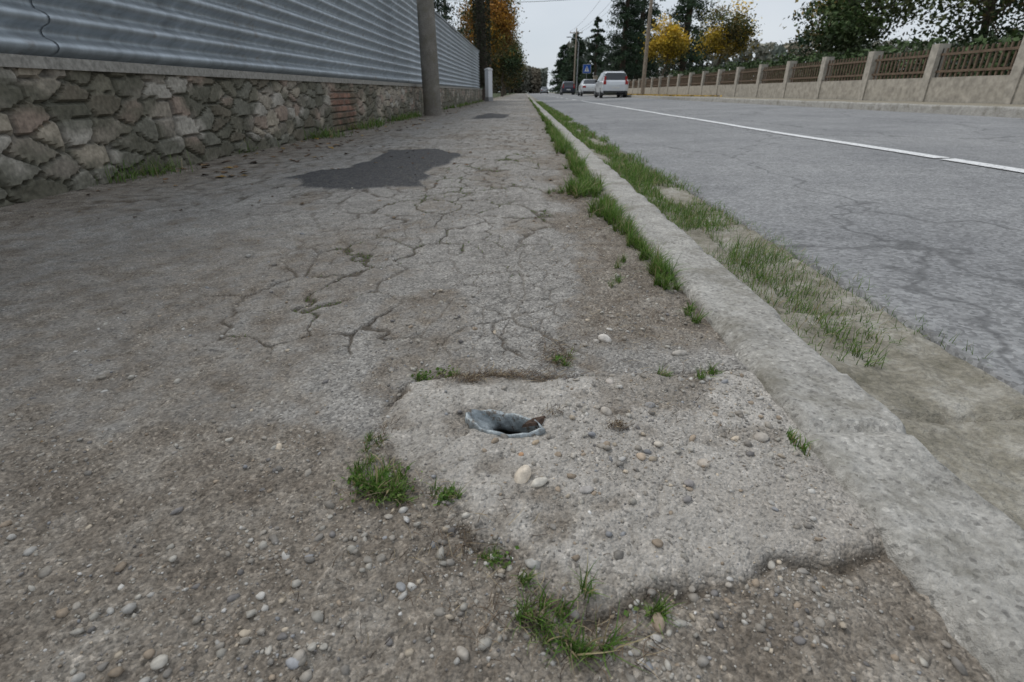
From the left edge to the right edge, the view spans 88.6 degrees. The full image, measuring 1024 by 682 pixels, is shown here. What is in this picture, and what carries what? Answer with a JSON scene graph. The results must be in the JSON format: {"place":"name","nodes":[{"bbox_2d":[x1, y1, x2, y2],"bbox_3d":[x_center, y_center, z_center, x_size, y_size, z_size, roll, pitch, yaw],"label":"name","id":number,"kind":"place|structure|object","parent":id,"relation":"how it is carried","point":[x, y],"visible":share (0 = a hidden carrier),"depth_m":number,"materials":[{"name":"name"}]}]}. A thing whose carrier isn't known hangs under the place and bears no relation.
{"place":"outdoors","nodes":[
{"label":"outdoors","id":0,"kind":"place"},
{"bbox_2d":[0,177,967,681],"bbox_3d":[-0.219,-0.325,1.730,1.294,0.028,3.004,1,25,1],"label":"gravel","id":1,"kind":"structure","parent":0,"point":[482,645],"depth_m":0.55,"materials":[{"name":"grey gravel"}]},
{"bbox_2d":[0,93,994,681],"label":"sidewalk","id":2,"kind":"structure","parent":0,"point":[72,279],"depth_m":0.75,"materials":[{"name":"grey concrete"}]},
{"bbox_2d":[417,0,441,115],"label":"utility pole","id":3,"kind":"object","parent":2,"relation":"on","point":[429,58],"visible":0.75,"depth_m":10.49,"materials":[{"name":"concrete"}]},
{"bbox_2d":[28,284,852,681],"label":"loose pebbles","id":4,"kind":"object","parent":2,"relation":"on","point":[158,662],"visible":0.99,"depth_m":0.53,"materials":[{"name":"stone"}]},
{"bbox_2d":[164,147,736,681],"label":"dry grass litter","id":5,"kind":"object","parent":2,"relation":"on","point":[510,375],"visible":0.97,"depth_m":0.64,"materials":[{"name":"plant"}]},
{"bbox_2d":[10,103,911,649],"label":"fallen leaves","id":6,"kind":"object","parent":2,"relation":"on","point":[302,203],"visible":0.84,"depth_m":3.59,"materials":[{"name":"plant"}]},
{"bbox_2d":[484,68,492,100],"bbox_3d":[-1.206,-13.243,27.179,0.325,1.610,0.325,-22,33,-39],"label":"white gate post","id":7,"kind":"object","parent":2,"relation":"on","point":[488,85],"visible":0.84,"depth_m":27.08,"materials":[{"name":"paint"}]},
{"bbox_2d":[465,409,545,437],"bbox_3d":[-0.013,0.189,0.808,0.129,0.163,0.061,11,28,22],"label":"steel pipe stub","id":8,"kind":"object","parent":2,"relation":"on","point":[496,422],"visible":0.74,"depth_m":0.80,"materials":[{"name":"grey metal"}]},
{"bbox_2d":[521,415,545,427],"bbox_3d":[0.034,0.119,0.773,0.044,0.009,0.012,-16,30,-30],"label":"rusty metal flake","id":9,"kind":"object","parent":8,"relation":"in","point":[532,422],"visible":1,"depth_m":0.77,"materials":[{"name":"brown metal"}]},
{"bbox_2d":[396,294,768,660],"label":"river pebbles","id":10,"kind":"object","parent":2,"relation":"on","point":[522,474],"visible":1,"depth_m":0.66,"materials":[{"name":"stone"}]},
{"bbox_2d":[493,92,554,97],"bbox_3d":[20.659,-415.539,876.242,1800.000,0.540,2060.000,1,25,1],"label":"ground","id":11,"kind":"structure","parent":0,"point":[495,95],"depth_m":96.15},
{"bbox_2d":[0,53,481,207],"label":"stone wall","id":12,"kind":"structure","parent":11,"relation":"on","point":[68,124],"depth_m":3.17,"materials":[{"name":"grey stone"}]},
{"bbox_2d":[0,0,479,87],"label":"corrugated metal fence","id":13,"kind":"object","parent":12,"relation":"on","point":[374,40],"visible":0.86,"depth_m":4.56,"materials":[{"name":"metal"}]},
{"bbox_2d":[434,0,453,25],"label":"spruce tree","id":14,"kind":"object","parent":11,"relation":"on","point":[443,11],"depth_m":21.73,"materials":[{"name":"green plant"}]},
{"bbox_2d":[434,0,481,88],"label":"spruce tree","id":15,"kind":"object","parent":11,"relation":"on","point":[438,4],"visible":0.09,"depth_m":27.18,"materials":[{"name":"green plant"}]},
{"bbox_2d":[457,28,472,75],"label":"distant trees","id":16,"kind":"object","parent":11,"relation":"on","point":[466,38],"visible":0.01,"depth_m":102.16,"materials":[{"name":"green plant"}]},
{"bbox_2d":[472,0,491,100],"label":"ivy covered tree","id":17,"kind":"object","parent":11,"relation":"on","point":[480,30],"visible":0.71,"depth_m":28.48,"materials":[{"name":"green plant"}]},
{"bbox_2d":[450,1,526,93],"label":"autumn tree","id":18,"kind":"object","parent":11,"relation":"on","point":[495,33],"visible":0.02,"depth_m":44.65,"materials":[{"name":"orange plant"}]},
{"bbox_2d":[449,0,529,75],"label":"autumn tree","id":19,"kind":"object","parent":11,"relation":"on","point":[501,16],"visible":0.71,"depth_m":37.08,"materials":[{"name":"orange plant"}]},
{"bbox_2d":[0,98,991,678],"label":"grass","id":20,"kind":"structure","parent":11,"relation":"on","point":[632,174],"depth_m":1.65,"materials":[{"name":"green plant"}]},
{"bbox_2d":[491,15,527,95],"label":"street tree","id":21,"kind":"object","parent":11,"relation":"on","point":[511,65],"visible":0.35,"depth_m":54.21,"materials":[{"name":"green plant"}]},
{"bbox_2d":[492,46,529,95],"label":"street tree","id":22,"kind":"object","parent":11,"relation":"on","point":[499,82],"visible":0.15,"depth_m":66.77,"materials":[{"name":"green plant"}]},
{"bbox_2d":[506,50,526,93],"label":"street tree","id":23,"kind":"object","parent":11,"relation":"on","point":[518,84],"visible":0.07,"depth_m":103.13,"materials":[{"name":"green plant"}]},
{"bbox_2d":[504,30,528,94],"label":"autumn tree","id":24,"kind":"object","parent":11,"relation":"on","point":[512,77],"depth_m":82.25,"materials":[{"name":"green plant"}]},
{"bbox_2d":[492,65,548,93],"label":"distant trees","id":25,"kind":"object","parent":11,"relation":"on","point":[536,81],"visible":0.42,"depth_m":160.71,"materials":[{"name":"green plant"}]},
{"bbox_2d":[546,44,568,93],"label":"cypress tree","id":26,"kind":"object","parent":11,"relation":"on","point":[560,62],"visible":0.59,"depth_m":98.70,"materials":[{"name":"green plant"}]},
{"bbox_2d":[557,33,588,93],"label":"cypress tree","id":27,"kind":"object","parent":11,"relation":"on","point":[569,69],"visible":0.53,"depth_m":91.03,"materials":[{"name":"green plant"}]},
{"bbox_2d":[575,16,606,92],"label":"fir tree","id":28,"kind":"object","parent":11,"relation":"on","point":[595,45],"visible":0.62,"depth_m":71.42,"materials":[{"name":"green plant"}]},
{"bbox_2d":[596,0,653,80],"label":"fir tree","id":29,"kind":"object","parent":11,"relation":"on","point":[620,58],"visible":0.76,"depth_m":51.43,"materials":[{"name":"green plant"}]},
{"bbox_2d":[611,0,666,79],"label":"fir tree","id":30,"kind":"object","parent":11,"relation":"on","point":[656,12],"visible":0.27,"depth_m":56.36,"materials":[{"name":"green plant"}]},
{"bbox_2d":[638,13,694,75],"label":"yellow maple tree","id":31,"kind":"object","parent":11,"relation":"on","point":[673,42],"visible":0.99,"depth_m":40.17,"materials":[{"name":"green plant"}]},
{"bbox_2d":[655,0,716,77],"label":"fir tree","id":32,"kind":"object","parent":11,"relation":"on","point":[688,12],"visible":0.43,"depth_m":44.10,"materials":[{"name":"green plant"}]},
{"bbox_2d":[689,0,762,68],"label":"autumn tree","id":33,"kind":"object","parent":11,"relation":"on","point":[735,32],"visible":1,"depth_m":35.39,"materials":[{"name":"yellow plant"}]},
{"bbox_2d":[527,95,1023,681],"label":"kerb","id":34,"kind":"structure","parent":11,"relation":"on","point":[953,543],"depth_m":0.67,"materials":[{"name":"concrete"}]},
{"bbox_2d":[527,94,1023,529],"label":"gutter","id":35,"kind":"object","parent":11,"relation":"on","point":[962,420],"visible":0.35,"depth_m":1.07,"materials":[{"name":"concrete"}]},
{"bbox_2d":[566,27,1011,85],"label":"distant trees","id":36,"kind":"object","parent":11,"relation":"on","point":[762,51],"visible":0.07,"depth_m":113.91,"materials":[{"name":"green plant"}]},
{"bbox_2d":[557,93,1023,117],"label":"kerb","id":37,"kind":"structure","parent":11,"relation":"on","point":[1002,111],"depth_m":10.25,"materials":[{"name":"concrete"}]},
{"bbox_2d":[627,37,1023,103],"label":"garden fence","id":38,"kind":"object","parent":11,"relation":"on","point":[932,85],"visible":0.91,"depth_m":14.31,"materials":[{"name":"beige concrete"}]},
{"bbox_2d":[774,0,892,81],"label":"tree","id":39,"kind":"object","parent":11,"relation":"on","point":[801,41],"visible":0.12,"depth_m":33.01,"materials":[{"name":"green plant"}]},
{"bbox_2d":[669,27,1023,86],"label":"hedge","id":40,"kind":"object","parent":11,"relation":"on","point":[1015,35],"visible":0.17,"depth_m":14.89,"materials":[{"name":"green plant"}]},
{"bbox_2d":[779,0,939,79],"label":"garden tree","id":41,"kind":"object","parent":11,"relation":"on","point":[852,28],"visible":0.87,"depth_m":24.75,"materials":[{"name":"green plant"}]},
{"bbox_2d":[865,0,1023,76],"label":"garden tree","id":42,"kind":"object","parent":11,"relation":"on","point":[986,17],"visible":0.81,"depth_m":16.75,"materials":[{"name":"green plant"}]},
{"bbox_2d":[946,0,1023,76],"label":"tree","id":43,"kind":"object","parent":11,"relation":"on","point":[1020,30],"visible":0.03,"depth_m":21.11,"materials":[{"name":"green plant"}]},
{"bbox_2d":[435,0,1023,91],"label":"sky","id":44,"kind":"structure","parent":0,"point":[549,23],"materials":[{"name":"white"}]},
{"bbox_2d":[527,93,1023,394],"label":"road","id":45,"kind":"structure","parent":0,"point":[939,242],"depth_m":2.83,"materials":[{"name":"grey asphalt"}]},
{"bbox_2d":[540,87,548,93],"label":"parked car","id":46,"kind":"object","parent":45,"relation":"on","point":[543,90],"visible":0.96,"depth_m":120.09,"materials":[{"name":"paint"}]},
{"bbox_2d":[560,81,574,94],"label":"parked car","id":47,"kind":"object","parent":45,"relation":"on","point":[567,86],"visible":1,"depth_m":68.26,"materials":[{"name":"paint"}]},
{"bbox_2d":[578,79,598,95],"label":"parked car","id":48,"kind":"object","parent":45,"relation":"on","point":[586,86],"visible":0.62,"depth_m":48.54,"materials":[{"name":"paint"}]},
{"bbox_2d":[594,70,628,97],"bbox_3d":[6.809,-17.702,36.167,2.040,1.687,4.400,1,25,1],"label":"parked minivan","id":49,"kind":"object","parent":45,"relation":"on","point":[612,83],"visible":0.98,"depth_m":34.34,"materials":[{"name":"paint"}]},
{"bbox_2d":[553,96,1023,172],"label":"road marking","id":50,"kind":"object","parent":45,"relation":"on","point":[951,159],"visible":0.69,"depth_m":4.61,"materials":[{"name":"paint"}]},
{"bbox_2d":[548,92,1023,106],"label":"sidewalk","id":51,"kind":"structure","parent":0,"point":[971,104],"depth_m":12.70,"materials":[{"name":"concrete"}]},
{"bbox_2d":[567,37,578,91],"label":"street lamp","id":52,"kind":"object","parent":51,"relation":"on","point":[577,62],"visible":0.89,"depth_m":74.09,"materials":[{"name":"metal"}]},
{"bbox_2d":[570,28,582,84],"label":"wooden utility pole","id":53,"kind":"object","parent":51,"relation":"on","point":[576,32],"visible":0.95,"depth_m":84.11,"materials":[{"name":"brown wood"}]},
{"bbox_2d":[583,64,590,78],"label":"traffic sign","id":54,"kind":"object","parent":51,"relation":"on","point":[586,68],"visible":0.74,"depth_m":61.96,"materials":[{"name":"metal"}]},
{"bbox_2d":[640,0,652,93],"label":"wooden utility pole","id":55,"kind":"object","parent":51,"relation":"on","point":[646,48],"visible":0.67,"depth_m":36.51,"materials":[{"name":"brown wood"}]},
{"bbox_2d":[446,0,610,30],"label":"overhead wires","id":56,"kind":"object","parent":55,"relation":"attached to","point":[553,0],"visible":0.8,"depth_m":38.97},
{"bbox_2d":[627,94,721,96],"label":"yellow leaf litter","id":57,"kind":"object","parent":51,"relation":"on","point":[672,95],"visible":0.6,"depth_m":28.26,"materials":[{"name":"plant"}]}
]}

